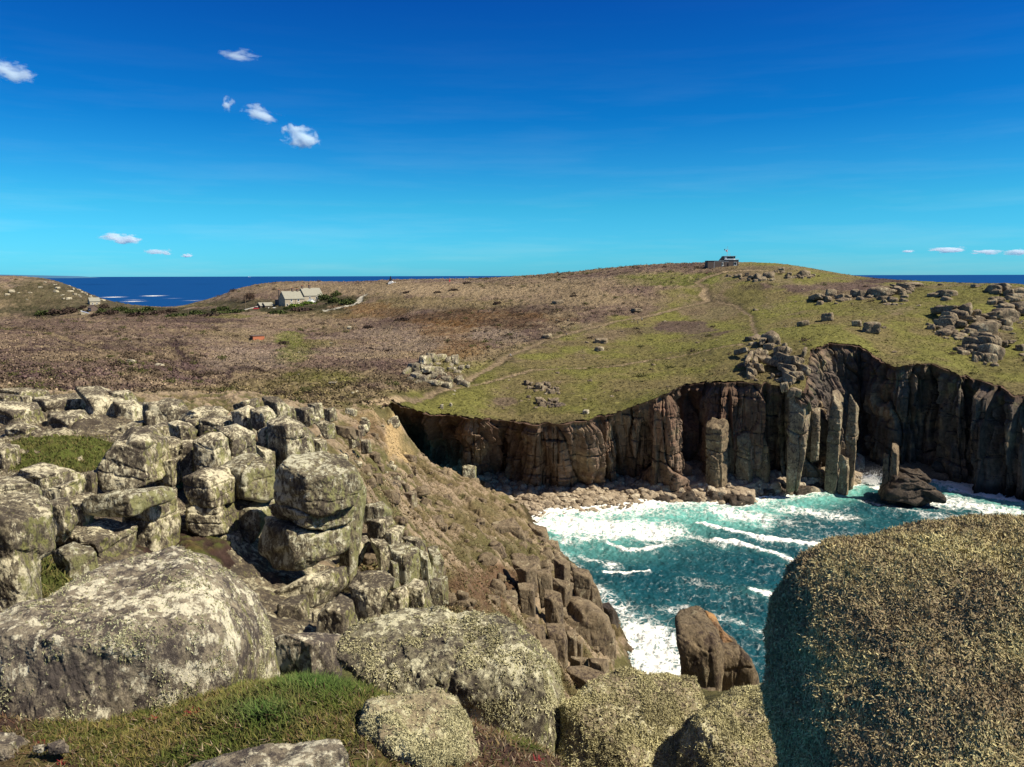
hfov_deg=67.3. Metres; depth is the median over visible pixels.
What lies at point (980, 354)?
outcrop block
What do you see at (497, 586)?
slope rock
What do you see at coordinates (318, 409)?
boulder
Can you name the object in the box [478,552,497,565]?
slope rock
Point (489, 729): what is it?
dry plants
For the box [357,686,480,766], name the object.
boulder
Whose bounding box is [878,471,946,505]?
sea rock
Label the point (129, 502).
boulder
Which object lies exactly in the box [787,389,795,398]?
outcrop block
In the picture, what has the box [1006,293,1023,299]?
outcrop block
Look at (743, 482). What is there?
beach cobble
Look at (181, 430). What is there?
boulder
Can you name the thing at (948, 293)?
outcrop block
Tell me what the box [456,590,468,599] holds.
slope rock
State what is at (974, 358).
outcrop block
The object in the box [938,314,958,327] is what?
outcrop block
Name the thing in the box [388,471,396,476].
slope rock
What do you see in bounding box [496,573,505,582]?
slope rock
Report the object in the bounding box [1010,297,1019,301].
outcrop block
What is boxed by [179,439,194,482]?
boulder
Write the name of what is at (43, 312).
shrub
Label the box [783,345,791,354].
outcrop block
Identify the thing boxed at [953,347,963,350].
outcrop block
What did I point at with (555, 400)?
outcrop block
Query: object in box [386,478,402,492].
boulder
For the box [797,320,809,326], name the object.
boulder
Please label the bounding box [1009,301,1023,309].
outcrop block
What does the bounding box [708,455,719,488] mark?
rock pillar
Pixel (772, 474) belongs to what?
beach cobble
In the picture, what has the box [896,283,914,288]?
outcrop block
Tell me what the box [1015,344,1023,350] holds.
outcrop block
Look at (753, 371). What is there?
outcrop block
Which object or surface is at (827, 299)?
outcrop block
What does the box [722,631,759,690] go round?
rock pinnacle
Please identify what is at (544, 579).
boulder
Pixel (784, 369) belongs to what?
outcrop block
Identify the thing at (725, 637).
rock pinnacle
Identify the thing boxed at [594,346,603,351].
boulder
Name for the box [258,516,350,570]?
boulder
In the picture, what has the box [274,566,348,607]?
boulder
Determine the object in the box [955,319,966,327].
outcrop block
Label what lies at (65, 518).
boulder
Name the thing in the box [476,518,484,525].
slope rock
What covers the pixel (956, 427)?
cliff
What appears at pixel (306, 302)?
shrub
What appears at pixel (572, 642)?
boulder
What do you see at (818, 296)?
outcrop block
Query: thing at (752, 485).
beach cobble
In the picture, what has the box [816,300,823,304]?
outcrop block
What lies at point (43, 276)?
distant coast
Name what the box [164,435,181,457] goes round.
boulder
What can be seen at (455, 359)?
outcrop block
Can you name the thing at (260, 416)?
boulder
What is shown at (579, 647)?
boulder
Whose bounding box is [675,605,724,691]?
rock pinnacle
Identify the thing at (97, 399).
boulder
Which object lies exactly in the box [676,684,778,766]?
boulder
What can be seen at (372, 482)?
slope rock
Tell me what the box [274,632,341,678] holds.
boulder
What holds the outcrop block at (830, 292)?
on the headland ground at (719, 282)
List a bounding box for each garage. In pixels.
[256,302,263,307]
[262,302,273,306]
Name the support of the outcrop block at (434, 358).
on the headland ground at (719, 282)
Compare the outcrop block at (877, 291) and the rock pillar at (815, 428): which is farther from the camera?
the outcrop block at (877, 291)
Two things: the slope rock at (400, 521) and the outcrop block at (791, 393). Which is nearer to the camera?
the slope rock at (400, 521)
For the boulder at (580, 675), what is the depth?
78.77 m
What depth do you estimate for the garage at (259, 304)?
449.75 m
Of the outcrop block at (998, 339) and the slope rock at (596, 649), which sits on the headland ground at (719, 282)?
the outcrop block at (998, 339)
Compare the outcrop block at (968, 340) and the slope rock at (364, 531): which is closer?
the slope rock at (364, 531)
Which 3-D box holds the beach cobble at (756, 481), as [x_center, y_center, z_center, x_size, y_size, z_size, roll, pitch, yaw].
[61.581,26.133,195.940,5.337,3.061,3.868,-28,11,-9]
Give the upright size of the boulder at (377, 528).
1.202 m
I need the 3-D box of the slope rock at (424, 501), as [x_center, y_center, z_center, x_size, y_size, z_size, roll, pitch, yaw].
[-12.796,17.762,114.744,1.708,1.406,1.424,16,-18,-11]
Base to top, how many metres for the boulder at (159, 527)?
3.175 m
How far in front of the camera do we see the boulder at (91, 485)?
31.58 m
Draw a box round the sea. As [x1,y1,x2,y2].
[45,275,1023,683]
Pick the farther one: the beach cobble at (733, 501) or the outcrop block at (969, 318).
the outcrop block at (969, 318)
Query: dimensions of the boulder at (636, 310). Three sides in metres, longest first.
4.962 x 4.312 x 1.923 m
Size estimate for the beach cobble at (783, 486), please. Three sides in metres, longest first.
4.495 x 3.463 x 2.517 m
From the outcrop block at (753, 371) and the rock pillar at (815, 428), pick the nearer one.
the rock pillar at (815, 428)
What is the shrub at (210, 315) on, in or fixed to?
on the headland ground at (719, 282)
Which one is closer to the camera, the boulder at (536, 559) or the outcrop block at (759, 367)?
the boulder at (536, 559)
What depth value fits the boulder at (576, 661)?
83.95 m
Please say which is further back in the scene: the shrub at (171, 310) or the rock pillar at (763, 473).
the shrub at (171, 310)
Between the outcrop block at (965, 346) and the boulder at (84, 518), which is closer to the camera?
the boulder at (84, 518)
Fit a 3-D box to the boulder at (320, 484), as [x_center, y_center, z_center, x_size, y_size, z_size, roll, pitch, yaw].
[-7.575,4.111,30.126,3.340,2.493,2.660,-3,9,-20]
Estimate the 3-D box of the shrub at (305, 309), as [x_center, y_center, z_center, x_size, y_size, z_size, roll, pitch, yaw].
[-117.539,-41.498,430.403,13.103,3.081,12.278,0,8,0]
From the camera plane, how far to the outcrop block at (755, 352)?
218.23 m
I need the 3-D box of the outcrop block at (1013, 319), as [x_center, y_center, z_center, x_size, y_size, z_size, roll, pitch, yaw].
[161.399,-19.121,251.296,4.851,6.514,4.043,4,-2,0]
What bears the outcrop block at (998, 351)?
on the headland ground at (719, 282)
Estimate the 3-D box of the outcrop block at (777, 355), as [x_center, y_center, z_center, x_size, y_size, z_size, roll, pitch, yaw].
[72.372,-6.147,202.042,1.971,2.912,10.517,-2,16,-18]
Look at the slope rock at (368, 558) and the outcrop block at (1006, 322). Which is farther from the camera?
the outcrop block at (1006, 322)
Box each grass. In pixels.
[0,431,112,597]
[1,668,547,766]
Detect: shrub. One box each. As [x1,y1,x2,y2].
[34,310,50,315]
[46,308,60,313]
[60,306,77,313]
[95,308,105,312]
[99,303,109,307]
[100,309,118,314]
[111,306,129,310]
[124,308,146,312]
[126,311,152,316]
[141,306,156,310]
[148,310,169,314]
[163,308,178,312]
[165,312,192,316]
[185,310,206,314]
[196,313,219,316]
[211,306,230,311]
[217,309,248,313]
[253,367,264,371]
[267,310,289,313]
[287,303,303,306]
[289,307,313,311]
[300,301,316,304]
[318,293,330,299]
[325,296,340,302]
[330,290,341,295]
[339,298,356,303]
[395,316,409,320]
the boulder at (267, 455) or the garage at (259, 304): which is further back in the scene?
the garage at (259, 304)
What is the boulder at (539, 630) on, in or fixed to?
on the slope
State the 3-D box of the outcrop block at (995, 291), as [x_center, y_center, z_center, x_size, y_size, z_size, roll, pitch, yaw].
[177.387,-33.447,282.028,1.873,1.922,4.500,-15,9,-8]
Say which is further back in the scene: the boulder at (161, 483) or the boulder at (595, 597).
the boulder at (595, 597)
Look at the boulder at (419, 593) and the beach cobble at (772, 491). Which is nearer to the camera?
the boulder at (419, 593)
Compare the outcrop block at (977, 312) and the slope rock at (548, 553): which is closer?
the slope rock at (548, 553)
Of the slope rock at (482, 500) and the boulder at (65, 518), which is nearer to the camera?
the boulder at (65, 518)
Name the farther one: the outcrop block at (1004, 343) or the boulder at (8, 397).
the outcrop block at (1004, 343)
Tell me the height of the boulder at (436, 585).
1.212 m
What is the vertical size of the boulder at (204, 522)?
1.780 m
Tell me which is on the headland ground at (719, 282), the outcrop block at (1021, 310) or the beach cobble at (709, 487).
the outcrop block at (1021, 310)
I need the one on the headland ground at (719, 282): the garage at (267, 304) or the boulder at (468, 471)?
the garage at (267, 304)
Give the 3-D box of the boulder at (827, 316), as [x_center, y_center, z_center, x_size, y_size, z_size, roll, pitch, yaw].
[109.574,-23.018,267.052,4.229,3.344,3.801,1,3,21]
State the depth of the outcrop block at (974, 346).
222.83 m
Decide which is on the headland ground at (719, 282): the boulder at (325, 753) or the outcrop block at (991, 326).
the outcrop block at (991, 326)
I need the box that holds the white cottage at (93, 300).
[87,297,99,304]
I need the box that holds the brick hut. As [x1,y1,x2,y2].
[249,335,264,339]
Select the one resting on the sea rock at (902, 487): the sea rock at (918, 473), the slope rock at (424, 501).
the sea rock at (918, 473)
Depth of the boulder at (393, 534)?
37.19 m
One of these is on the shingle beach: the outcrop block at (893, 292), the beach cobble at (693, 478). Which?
the beach cobble at (693, 478)
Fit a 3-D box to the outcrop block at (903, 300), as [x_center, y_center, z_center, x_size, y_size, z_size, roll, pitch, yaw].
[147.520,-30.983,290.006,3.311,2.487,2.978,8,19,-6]
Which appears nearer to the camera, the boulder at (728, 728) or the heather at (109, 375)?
the boulder at (728, 728)
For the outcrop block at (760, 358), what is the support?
on the headland ground at (719, 282)
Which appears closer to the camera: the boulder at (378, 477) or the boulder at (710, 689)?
the boulder at (710, 689)
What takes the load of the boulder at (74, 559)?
on the slope
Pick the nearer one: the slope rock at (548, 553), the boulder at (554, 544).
the slope rock at (548, 553)
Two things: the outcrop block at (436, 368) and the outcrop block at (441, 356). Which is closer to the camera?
the outcrop block at (436, 368)
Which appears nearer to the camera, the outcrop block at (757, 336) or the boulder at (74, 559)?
the boulder at (74, 559)
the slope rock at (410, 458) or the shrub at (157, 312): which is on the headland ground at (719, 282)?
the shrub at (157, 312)
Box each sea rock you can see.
[723,493,732,502]
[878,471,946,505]
[899,467,931,483]
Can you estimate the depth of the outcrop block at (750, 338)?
241.51 m
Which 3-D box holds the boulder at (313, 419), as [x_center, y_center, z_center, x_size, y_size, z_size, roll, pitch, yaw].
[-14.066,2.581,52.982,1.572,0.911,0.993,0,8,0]
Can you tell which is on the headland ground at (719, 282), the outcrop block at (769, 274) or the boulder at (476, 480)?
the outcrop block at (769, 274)
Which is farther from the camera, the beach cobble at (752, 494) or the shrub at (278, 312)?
the shrub at (278, 312)
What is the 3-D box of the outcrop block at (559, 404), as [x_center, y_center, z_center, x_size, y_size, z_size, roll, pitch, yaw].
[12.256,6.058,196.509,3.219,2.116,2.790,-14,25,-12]
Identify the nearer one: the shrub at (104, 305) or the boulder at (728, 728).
the boulder at (728, 728)
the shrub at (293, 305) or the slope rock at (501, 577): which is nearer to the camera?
the slope rock at (501, 577)
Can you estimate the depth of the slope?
51.91 m
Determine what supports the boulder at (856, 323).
on the headland ground at (719, 282)
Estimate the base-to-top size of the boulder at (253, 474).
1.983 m
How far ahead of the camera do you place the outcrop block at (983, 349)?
219.62 m
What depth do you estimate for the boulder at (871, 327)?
240.59 m
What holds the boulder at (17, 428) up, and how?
on the slope
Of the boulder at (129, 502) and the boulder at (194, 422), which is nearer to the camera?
the boulder at (129, 502)
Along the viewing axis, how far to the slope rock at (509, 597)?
85.05 m
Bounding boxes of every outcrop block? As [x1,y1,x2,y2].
[402,366,411,373]
[407,362,419,372]
[412,372,419,379]
[418,374,427,381]
[419,355,432,364]
[420,366,434,372]
[425,379,439,385]
[426,353,437,362]
[430,371,437,378]
[433,366,441,371]
[437,354,446,360]
[441,375,451,380]
[442,382,452,388]
[451,354,459,364]
[453,375,463,382]
[457,380,469,386]
[458,365,464,369]
[535,383,541,388]
[551,397,558,402]
[554,402,565,407]
[734,273,741,277]
[734,347,748,354]
[744,350,752,367]
[745,336,755,340]
[746,367,756,375]
[747,350,757,358]
[747,363,764,372]
[747,373,754,379]
[748,342,757,345]
[752,356,757,363]
[753,334,760,339]
[754,354,763,362]
[756,276,766,280]
[758,350,768,355]
[759,337,766,345]
[761,330,780,345]
[763,271,774,277]
[763,343,774,349]
[763,357,780,366]
[773,346,785,355]
[773,352,789,363]
[777,363,796,370]
[780,382,788,392]
[781,367,789,376]
[782,371,803,380]
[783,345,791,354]
[783,372,795,383]
[787,355,800,365]
[787,387,801,396]
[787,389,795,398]
[796,363,810,375]
[797,269,809,276]
[798,375,804,380]
[801,347,807,357]
[808,293,824,300]
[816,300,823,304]
[822,296,831,301]
[825,289,836,295]
[835,294,844,298]
[835,297,848,301]
[850,289,858,295]
[855,296,864,300]
[857,290,866,296]
[866,286,890,296]
[877,296,887,299]
[884,289,896,295]
[888,298,898,301]
[890,288,906,294]
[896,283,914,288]
[898,298,908,301]
[927,292,938,296]
[927,324,935,329]
[930,305,957,314]
[933,318,955,326]
[935,289,957,296]
[935,328,952,335]
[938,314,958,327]
[939,309,969,323]
[940,296,951,300]
[940,311,956,316]
[942,325,954,329]
[953,332,968,335]
[953,336,963,339]
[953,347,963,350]
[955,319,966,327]
[957,302,972,315]
[957,349,970,354]
[960,344,968,349]
[962,336,985,344]
[964,315,975,320]
[964,328,978,333]
[968,320,997,333]
[969,343,981,349]
[971,309,981,315]
[971,336,996,344]
[971,351,984,361]
[972,355,977,362]
[973,315,985,321]
[973,332,991,335]
[974,343,989,352]
[979,333,1001,346]
[981,313,996,319]
[984,284,1001,291]
[984,353,997,362]
[985,310,1002,319]
[986,343,1004,359]
[987,298,997,304]
[990,289,1001,294]
[991,283,1011,290]
[992,308,1019,320]
[996,297,1005,300]
[996,303,1014,308]
[999,318,1012,325]
[1001,325,1012,330]
[1002,289,1013,295]
[1002,340,1007,346]
[1003,316,1015,322]
[1004,295,1016,299]
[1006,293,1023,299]
[1008,340,1016,343]
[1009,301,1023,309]
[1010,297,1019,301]
[1014,287,1023,293]
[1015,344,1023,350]
[1017,308,1023,314]
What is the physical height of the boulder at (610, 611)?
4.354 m
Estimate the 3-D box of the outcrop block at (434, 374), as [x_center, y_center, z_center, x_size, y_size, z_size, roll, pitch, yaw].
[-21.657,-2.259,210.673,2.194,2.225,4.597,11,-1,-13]
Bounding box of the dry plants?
[0,677,767,766]
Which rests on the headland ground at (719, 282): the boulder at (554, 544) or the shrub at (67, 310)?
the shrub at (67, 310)
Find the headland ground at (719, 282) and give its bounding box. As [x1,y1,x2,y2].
[0,262,1023,424]
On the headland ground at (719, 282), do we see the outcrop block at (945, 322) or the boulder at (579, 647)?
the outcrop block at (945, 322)
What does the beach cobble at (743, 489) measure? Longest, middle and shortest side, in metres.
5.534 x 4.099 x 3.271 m
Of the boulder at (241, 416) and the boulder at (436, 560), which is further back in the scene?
the boulder at (241, 416)
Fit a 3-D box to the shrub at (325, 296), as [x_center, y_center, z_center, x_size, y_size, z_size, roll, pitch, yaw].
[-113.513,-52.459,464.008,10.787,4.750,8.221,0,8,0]
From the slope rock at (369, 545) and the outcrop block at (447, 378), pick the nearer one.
the slope rock at (369, 545)
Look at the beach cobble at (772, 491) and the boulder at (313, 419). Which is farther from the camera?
the beach cobble at (772, 491)
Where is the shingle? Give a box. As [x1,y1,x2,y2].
[440,459,861,516]
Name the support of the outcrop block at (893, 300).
on the headland ground at (719, 282)
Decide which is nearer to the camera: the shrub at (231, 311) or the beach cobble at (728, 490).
the beach cobble at (728, 490)
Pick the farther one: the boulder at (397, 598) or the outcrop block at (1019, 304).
the outcrop block at (1019, 304)
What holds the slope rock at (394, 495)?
on the slope
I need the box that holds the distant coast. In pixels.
[1,275,96,277]
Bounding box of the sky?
[0,0,1023,276]
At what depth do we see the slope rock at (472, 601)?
70.76 m
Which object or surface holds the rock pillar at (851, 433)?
on the shingle beach
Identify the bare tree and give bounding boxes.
[243,293,254,299]
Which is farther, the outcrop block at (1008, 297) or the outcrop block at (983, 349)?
the outcrop block at (1008, 297)
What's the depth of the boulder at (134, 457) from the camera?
32.00 m
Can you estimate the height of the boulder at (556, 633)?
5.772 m
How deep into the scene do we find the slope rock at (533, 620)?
86.65 m
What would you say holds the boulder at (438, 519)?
on the slope
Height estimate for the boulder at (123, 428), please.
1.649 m
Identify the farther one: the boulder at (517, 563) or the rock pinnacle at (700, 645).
the boulder at (517, 563)
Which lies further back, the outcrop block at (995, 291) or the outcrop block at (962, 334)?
the outcrop block at (995, 291)
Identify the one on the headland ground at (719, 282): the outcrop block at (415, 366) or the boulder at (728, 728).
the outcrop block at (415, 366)
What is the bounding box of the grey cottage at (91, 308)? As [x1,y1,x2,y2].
[87,305,97,311]
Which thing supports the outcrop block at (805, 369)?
on the headland ground at (719, 282)
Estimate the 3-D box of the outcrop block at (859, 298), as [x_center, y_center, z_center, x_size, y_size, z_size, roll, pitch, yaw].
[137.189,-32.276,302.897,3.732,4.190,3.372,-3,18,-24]
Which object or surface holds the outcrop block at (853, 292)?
on the headland ground at (719, 282)
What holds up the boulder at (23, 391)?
on the slope
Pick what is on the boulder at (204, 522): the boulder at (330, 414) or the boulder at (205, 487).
the boulder at (205, 487)
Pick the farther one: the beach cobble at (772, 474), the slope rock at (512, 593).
the beach cobble at (772, 474)
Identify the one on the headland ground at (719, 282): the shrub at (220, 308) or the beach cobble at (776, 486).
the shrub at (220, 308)
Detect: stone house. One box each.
[275,287,304,305]
[299,284,322,302]
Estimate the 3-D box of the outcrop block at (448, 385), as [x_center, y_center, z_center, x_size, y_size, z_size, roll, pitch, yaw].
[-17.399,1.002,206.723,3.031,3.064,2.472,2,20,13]
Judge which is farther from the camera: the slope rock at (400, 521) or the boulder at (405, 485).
the boulder at (405, 485)
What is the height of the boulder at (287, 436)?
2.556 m
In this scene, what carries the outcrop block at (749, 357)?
on the headland ground at (719, 282)
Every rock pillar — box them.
[705,417,728,487]
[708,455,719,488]
[728,422,734,473]
[735,431,752,482]
[754,436,769,482]
[786,397,810,492]
[810,407,820,461]
[824,390,843,493]
[838,454,849,495]
[845,394,858,489]
[881,453,889,500]
[887,443,898,502]
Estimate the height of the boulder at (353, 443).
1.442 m
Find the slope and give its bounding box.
[0,387,778,766]
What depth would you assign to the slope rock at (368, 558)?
36.99 m
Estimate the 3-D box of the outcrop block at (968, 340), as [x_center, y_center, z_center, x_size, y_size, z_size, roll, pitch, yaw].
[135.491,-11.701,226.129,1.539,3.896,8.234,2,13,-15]
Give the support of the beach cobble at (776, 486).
on the shingle beach
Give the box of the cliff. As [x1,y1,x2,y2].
[373,343,1023,500]
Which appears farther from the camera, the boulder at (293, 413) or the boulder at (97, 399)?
the boulder at (97, 399)
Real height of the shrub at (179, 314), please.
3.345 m
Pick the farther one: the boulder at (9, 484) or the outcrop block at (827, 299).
the outcrop block at (827, 299)
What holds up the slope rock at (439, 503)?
on the slope
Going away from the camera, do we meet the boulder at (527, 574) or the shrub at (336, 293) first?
the boulder at (527, 574)
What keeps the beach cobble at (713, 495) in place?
on the shingle beach
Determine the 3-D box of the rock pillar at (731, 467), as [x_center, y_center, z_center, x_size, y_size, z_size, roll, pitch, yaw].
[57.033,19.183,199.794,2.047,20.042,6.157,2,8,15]
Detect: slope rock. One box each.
[345,408,356,415]
[354,460,361,466]
[358,424,368,432]
[359,420,370,428]
[361,466,372,476]
[362,528,366,535]
[363,553,376,564]
[364,478,376,488]
[365,542,372,553]
[371,433,378,438]
[377,463,384,472]
[384,489,399,504]
[387,416,400,427]
[387,464,396,470]
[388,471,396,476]
[394,517,404,525]
[403,454,416,462]
[411,485,430,497]
[421,497,431,505]
[436,500,442,506]
[438,523,446,531]
[443,494,451,498]
[445,593,456,606]
[449,522,464,532]
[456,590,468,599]
[456,599,470,607]
[468,597,476,606]
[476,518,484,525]
[478,497,486,503]
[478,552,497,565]
[488,535,496,540]
[488,541,502,546]
[489,578,505,596]
[493,543,506,558]
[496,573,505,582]
[504,590,517,597]
[504,593,517,605]
[510,553,528,559]
[519,541,527,548]
[525,616,538,623]
[526,629,536,638]
[540,549,554,561]
[540,559,552,570]
[563,607,568,619]
[591,646,599,652]
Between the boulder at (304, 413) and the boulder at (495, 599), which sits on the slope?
the boulder at (495, 599)
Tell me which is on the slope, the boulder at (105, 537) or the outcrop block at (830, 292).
the boulder at (105, 537)
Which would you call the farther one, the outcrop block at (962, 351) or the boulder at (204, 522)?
the outcrop block at (962, 351)
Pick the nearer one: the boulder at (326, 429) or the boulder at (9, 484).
the boulder at (9, 484)
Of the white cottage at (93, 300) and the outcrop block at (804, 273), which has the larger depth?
the white cottage at (93, 300)
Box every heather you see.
[0,262,1023,422]
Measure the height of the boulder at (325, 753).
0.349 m
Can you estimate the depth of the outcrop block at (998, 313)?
249.60 m
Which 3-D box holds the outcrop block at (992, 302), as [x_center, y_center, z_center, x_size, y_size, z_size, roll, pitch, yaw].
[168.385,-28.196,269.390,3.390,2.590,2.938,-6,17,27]
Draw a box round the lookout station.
[705,249,738,268]
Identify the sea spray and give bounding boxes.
[854,467,881,485]
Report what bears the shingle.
on the shingle beach
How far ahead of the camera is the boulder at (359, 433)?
87.35 m
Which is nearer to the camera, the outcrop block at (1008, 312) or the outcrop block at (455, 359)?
the outcrop block at (455, 359)
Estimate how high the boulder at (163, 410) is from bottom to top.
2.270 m
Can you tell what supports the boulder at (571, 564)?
on the slope
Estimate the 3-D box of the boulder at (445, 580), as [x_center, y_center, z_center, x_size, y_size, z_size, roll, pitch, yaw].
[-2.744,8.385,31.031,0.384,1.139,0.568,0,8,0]
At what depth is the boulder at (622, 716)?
6.44 m
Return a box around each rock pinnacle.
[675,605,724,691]
[704,610,732,642]
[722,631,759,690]
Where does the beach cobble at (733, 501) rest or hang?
on the shingle beach
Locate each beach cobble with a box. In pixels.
[655,496,669,502]
[664,491,676,498]
[679,490,695,501]
[687,494,700,502]
[689,482,702,488]
[690,475,696,481]
[696,486,704,491]
[706,486,715,489]
[707,489,726,499]
[707,491,719,500]
[725,488,741,493]
[727,479,741,487]
[729,496,744,505]
[731,489,746,495]
[735,480,747,484]
[736,485,750,494]
[736,494,754,504]
[743,482,758,491]
[747,488,755,497]
[753,477,762,485]
[759,488,769,496]
[767,481,781,493]
[768,489,774,494]
[770,471,777,482]
[775,471,782,479]
[781,483,793,493]
[794,485,810,494]
[804,478,819,484]
[855,472,862,479]
[856,456,864,469]
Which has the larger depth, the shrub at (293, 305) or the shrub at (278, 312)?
the shrub at (293, 305)
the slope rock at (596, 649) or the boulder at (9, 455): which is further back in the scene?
the slope rock at (596, 649)
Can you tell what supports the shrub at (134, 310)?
on the headland ground at (719, 282)
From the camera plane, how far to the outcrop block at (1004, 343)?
226.57 m
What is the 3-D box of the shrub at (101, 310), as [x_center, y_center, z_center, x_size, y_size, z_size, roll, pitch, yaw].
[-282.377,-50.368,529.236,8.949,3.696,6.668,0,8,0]
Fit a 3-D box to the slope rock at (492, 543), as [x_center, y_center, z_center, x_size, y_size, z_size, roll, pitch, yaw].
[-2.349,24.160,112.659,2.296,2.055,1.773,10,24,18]
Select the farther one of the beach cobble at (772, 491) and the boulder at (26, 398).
the beach cobble at (772, 491)
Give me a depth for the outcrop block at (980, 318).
250.66 m
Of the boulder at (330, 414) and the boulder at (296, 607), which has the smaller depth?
the boulder at (296, 607)
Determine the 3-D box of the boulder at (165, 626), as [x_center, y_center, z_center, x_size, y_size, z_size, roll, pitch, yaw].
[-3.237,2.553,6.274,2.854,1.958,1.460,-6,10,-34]
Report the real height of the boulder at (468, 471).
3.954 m
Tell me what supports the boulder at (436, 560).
on the slope
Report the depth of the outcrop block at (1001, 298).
272.63 m
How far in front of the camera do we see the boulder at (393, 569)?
29.66 m
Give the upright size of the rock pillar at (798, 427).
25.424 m
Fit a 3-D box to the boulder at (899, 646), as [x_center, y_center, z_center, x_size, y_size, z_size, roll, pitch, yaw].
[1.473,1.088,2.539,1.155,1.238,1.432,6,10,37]
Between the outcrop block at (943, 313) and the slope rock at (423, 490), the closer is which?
the slope rock at (423, 490)
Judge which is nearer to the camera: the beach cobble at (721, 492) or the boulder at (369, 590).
the boulder at (369, 590)
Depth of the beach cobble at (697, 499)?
187.93 m
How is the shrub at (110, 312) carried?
on the headland ground at (719, 282)
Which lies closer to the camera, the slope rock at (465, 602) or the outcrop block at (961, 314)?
the slope rock at (465, 602)
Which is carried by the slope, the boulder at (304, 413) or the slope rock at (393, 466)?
the slope rock at (393, 466)
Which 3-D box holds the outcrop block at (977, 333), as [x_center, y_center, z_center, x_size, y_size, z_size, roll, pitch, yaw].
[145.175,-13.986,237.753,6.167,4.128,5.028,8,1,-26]
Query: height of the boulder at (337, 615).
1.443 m
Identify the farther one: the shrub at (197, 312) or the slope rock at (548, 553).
the shrub at (197, 312)
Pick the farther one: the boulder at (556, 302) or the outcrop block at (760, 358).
the boulder at (556, 302)
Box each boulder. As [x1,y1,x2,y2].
[0,387,49,397]
[0,393,20,401]
[0,401,44,424]
[0,442,20,469]
[0,476,41,494]
[0,492,55,611]
[0,545,279,721]
[0,732,28,761]
[5,421,38,436]
[11,462,85,489]
[20,395,31,402]
[32,393,85,411]
[32,744,47,752]
[41,479,84,499]
[47,409,91,427]
[47,739,68,754]
[50,496,77,543]
[51,542,98,576]
[56,518,137,557]
[69,492,94,526]
[75,386,124,415]
[82,469,97,493]
[82,486,175,517]
[96,425,171,492]
[108,390,136,399]
[110,420,144,434]
[113,399,142,420]
[122,486,180,551]
[142,398,188,425]
[153,480,183,488]
[154,422,169,435]
[161,455,181,486]
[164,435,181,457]
[168,420,197,439]
[179,405,228,421]
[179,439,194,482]
[182,465,234,507]
[184,417,202,434]
[185,499,238,536]
[188,739,349,766]
[192,432,230,470]
[198,415,232,435]
[215,526,242,543]
[216,424,255,458]
[219,453,274,502]
[231,405,254,430]
[233,398,259,409]
[235,499,274,543]
[250,405,276,430]
[256,445,275,474]
[257,425,268,448]
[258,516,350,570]
[262,396,291,417]
[266,415,314,467]
[268,503,354,530]
[273,451,362,517]
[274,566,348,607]
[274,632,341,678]
[277,594,309,619]
[290,406,296,419]
[294,407,314,422]
[296,414,319,426]
[307,402,323,417]
[312,610,317,623]
[314,437,326,451]
[315,420,334,438]
[316,593,357,634]
[324,407,336,421]
[335,425,356,439]
[335,605,565,756]
[339,484,366,592]
[348,436,359,448]
[349,570,394,621]
[351,426,361,440]
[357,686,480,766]
[358,535,369,564]
[360,439,371,453]
[363,501,391,524]
[366,515,394,538]
[369,452,379,463]
[370,538,390,570]
[373,473,382,483]
[381,525,404,544]
[381,584,408,613]
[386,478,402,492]
[388,542,419,585]
[389,560,399,588]
[401,480,410,491]
[402,490,417,508]
[402,536,426,551]
[407,578,432,607]
[419,549,433,590]
[427,545,443,577]
[429,577,443,605]
[432,515,443,525]
[440,576,447,604]
[462,465,475,478]
[471,478,479,483]
[488,595,500,607]
[492,518,525,540]
[509,503,520,510]
[511,559,534,569]
[515,564,537,596]
[518,582,535,616]
[526,623,545,638]
[527,555,540,569]
[528,523,548,538]
[537,567,552,608]
[537,639,557,661]
[542,333,552,338]
[542,539,559,551]
[544,588,563,623]
[546,623,567,668]
[552,300,563,304]
[553,551,577,570]
[553,558,569,581]
[553,578,573,609]
[556,665,708,766]
[566,596,614,664]
[566,628,576,661]
[566,665,606,689]
[570,656,588,666]
[572,567,593,599]
[577,638,582,656]
[588,658,609,672]
[590,581,603,611]
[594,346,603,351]
[595,338,607,343]
[602,602,618,628]
[612,629,616,658]
[630,308,642,311]
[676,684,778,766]
[700,687,715,690]
[758,511,1023,766]
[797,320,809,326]
[821,312,833,320]
[851,320,861,326]
[862,321,880,333]
[904,282,922,286]
[970,284,981,287]
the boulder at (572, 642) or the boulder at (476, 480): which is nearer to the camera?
the boulder at (572, 642)
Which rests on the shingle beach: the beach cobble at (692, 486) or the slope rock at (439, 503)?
the beach cobble at (692, 486)
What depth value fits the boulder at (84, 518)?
27.32 m
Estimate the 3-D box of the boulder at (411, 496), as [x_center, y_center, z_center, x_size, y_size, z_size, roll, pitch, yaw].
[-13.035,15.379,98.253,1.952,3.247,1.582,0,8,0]
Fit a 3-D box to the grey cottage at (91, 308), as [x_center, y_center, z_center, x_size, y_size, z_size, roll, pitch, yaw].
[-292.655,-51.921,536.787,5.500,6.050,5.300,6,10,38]
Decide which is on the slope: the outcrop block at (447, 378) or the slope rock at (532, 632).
the slope rock at (532, 632)
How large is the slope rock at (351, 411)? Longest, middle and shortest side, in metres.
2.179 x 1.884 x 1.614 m
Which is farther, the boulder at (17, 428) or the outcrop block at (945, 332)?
the outcrop block at (945, 332)
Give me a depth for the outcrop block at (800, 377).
191.28 m
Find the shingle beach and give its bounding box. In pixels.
[454,455,973,515]
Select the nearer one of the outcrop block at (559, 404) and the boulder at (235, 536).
the boulder at (235, 536)
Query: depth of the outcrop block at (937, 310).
259.31 m

